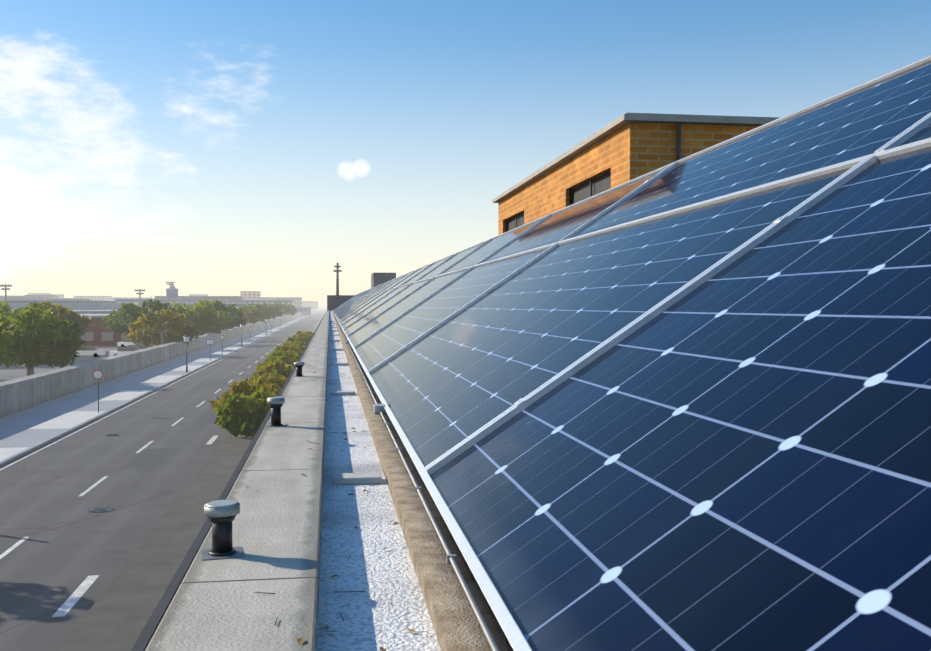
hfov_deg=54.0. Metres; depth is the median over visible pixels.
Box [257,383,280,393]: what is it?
shrub
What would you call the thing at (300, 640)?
roof leaves
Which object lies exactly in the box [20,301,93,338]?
tree
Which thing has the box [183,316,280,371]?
street lamps
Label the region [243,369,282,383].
shrub
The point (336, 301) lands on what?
roof end block
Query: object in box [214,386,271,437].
shrub
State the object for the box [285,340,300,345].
shrub
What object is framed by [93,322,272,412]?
road signs
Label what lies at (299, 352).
shrub
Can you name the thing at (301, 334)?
shrub
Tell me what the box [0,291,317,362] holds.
town block
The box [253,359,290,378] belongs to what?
shrub
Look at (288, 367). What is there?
shrub
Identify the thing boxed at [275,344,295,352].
shrub
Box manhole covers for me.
[88,434,119,512]
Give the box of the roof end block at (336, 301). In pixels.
[327,273,395,310]
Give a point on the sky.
(210, 147)
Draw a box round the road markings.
[0,319,311,616]
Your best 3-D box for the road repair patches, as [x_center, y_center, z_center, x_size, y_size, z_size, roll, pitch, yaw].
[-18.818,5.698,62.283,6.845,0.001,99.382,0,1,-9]
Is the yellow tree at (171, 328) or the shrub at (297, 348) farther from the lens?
the yellow tree at (171, 328)
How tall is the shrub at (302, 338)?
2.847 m
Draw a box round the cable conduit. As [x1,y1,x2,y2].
[338,323,498,650]
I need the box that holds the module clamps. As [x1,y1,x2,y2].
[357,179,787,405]
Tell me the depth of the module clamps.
5.96 m
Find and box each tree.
[0,301,10,320]
[0,301,86,375]
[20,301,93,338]
[99,296,181,342]
[124,308,200,347]
[168,299,235,335]
[183,300,245,333]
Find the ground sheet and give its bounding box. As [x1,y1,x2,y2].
[269,306,326,333]
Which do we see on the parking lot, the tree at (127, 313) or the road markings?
the tree at (127, 313)
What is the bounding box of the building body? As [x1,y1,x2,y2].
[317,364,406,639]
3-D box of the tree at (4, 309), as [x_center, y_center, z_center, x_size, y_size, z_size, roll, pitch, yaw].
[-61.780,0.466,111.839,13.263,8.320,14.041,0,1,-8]
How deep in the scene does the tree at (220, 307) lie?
182.31 m
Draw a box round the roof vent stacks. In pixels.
[201,362,304,560]
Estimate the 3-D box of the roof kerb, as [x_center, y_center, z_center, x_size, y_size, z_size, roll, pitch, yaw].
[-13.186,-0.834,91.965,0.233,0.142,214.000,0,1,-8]
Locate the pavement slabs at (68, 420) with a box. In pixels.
[0,316,306,460]
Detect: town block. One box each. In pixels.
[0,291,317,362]
[8,296,312,322]
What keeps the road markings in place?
on the road asphalt
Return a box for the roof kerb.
[332,311,513,650]
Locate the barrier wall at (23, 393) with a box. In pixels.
[0,308,317,417]
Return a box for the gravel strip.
[317,311,440,650]
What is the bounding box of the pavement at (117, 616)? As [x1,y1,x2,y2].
[57,433,253,650]
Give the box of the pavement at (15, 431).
[0,310,319,465]
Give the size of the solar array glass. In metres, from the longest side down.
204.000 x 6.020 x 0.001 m
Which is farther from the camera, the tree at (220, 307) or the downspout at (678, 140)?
the tree at (220, 307)
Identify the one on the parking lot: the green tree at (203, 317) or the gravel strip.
the green tree at (203, 317)
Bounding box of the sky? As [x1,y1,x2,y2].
[0,0,930,305]
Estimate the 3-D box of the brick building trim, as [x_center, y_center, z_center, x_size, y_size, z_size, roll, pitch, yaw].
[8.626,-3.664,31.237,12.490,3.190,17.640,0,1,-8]
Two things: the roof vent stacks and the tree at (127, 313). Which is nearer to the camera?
the roof vent stacks
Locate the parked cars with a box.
[75,333,207,356]
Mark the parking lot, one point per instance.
(9, 373)
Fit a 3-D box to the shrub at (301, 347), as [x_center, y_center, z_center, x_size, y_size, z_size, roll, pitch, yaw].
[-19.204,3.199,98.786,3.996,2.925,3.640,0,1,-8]
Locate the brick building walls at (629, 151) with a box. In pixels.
[498,122,758,234]
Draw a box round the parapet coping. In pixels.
[145,310,328,650]
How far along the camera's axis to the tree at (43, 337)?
79.19 m
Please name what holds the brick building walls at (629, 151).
on the ground sheet
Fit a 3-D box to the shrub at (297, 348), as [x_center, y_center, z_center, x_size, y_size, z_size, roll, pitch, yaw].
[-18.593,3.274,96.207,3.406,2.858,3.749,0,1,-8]
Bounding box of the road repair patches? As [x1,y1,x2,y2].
[121,364,230,467]
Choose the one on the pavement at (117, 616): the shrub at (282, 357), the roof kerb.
the shrub at (282, 357)
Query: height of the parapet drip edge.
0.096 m
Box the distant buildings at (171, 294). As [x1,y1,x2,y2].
[0,282,259,307]
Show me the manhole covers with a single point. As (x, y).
(99, 509)
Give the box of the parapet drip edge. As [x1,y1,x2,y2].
[131,316,323,650]
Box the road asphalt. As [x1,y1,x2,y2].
[0,310,325,650]
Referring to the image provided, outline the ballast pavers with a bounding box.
[330,321,380,484]
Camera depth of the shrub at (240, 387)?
48.30 m
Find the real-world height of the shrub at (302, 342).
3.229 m
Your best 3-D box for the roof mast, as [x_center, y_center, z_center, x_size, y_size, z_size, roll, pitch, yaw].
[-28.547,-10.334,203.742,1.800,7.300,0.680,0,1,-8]
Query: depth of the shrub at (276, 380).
59.12 m
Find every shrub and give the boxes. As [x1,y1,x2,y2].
[207,379,277,430]
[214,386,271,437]
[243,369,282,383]
[244,374,286,388]
[251,362,293,377]
[251,376,278,388]
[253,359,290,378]
[257,371,282,377]
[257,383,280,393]
[258,358,290,373]
[264,349,300,360]
[265,353,294,366]
[269,344,302,354]
[269,356,297,363]
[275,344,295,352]
[283,342,304,351]
[285,337,307,346]
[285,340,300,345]
[286,345,300,351]
[291,336,310,341]
[297,332,310,337]
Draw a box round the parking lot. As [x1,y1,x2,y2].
[0,323,251,381]
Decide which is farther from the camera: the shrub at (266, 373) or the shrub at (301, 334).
the shrub at (301, 334)
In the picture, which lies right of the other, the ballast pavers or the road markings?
the ballast pavers
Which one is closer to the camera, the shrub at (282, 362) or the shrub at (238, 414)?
the shrub at (238, 414)
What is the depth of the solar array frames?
5.99 m
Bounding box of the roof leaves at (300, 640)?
[245,338,416,650]
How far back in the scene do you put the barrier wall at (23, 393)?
77.98 m
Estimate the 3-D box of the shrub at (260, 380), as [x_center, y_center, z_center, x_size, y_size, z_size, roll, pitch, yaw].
[-12.898,4.381,57.049,3.018,2.598,2.871,0,1,-8]
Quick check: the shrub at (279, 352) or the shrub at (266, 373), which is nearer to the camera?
the shrub at (266, 373)
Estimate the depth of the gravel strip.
4.38 m
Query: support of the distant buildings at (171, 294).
on the ground sheet
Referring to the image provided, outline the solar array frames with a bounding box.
[332,55,930,650]
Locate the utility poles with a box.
[0,281,174,306]
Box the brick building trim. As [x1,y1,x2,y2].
[492,113,780,231]
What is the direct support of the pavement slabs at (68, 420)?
on the pavement at (15, 431)
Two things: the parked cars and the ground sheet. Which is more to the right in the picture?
the ground sheet
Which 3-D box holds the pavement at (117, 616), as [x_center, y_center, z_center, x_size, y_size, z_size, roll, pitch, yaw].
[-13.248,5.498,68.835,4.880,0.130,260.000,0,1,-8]
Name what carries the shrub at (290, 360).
on the pavement at (117, 616)
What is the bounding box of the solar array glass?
[333,60,930,650]
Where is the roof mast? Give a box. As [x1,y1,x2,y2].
[333,263,341,294]
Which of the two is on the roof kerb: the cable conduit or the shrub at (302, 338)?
the cable conduit

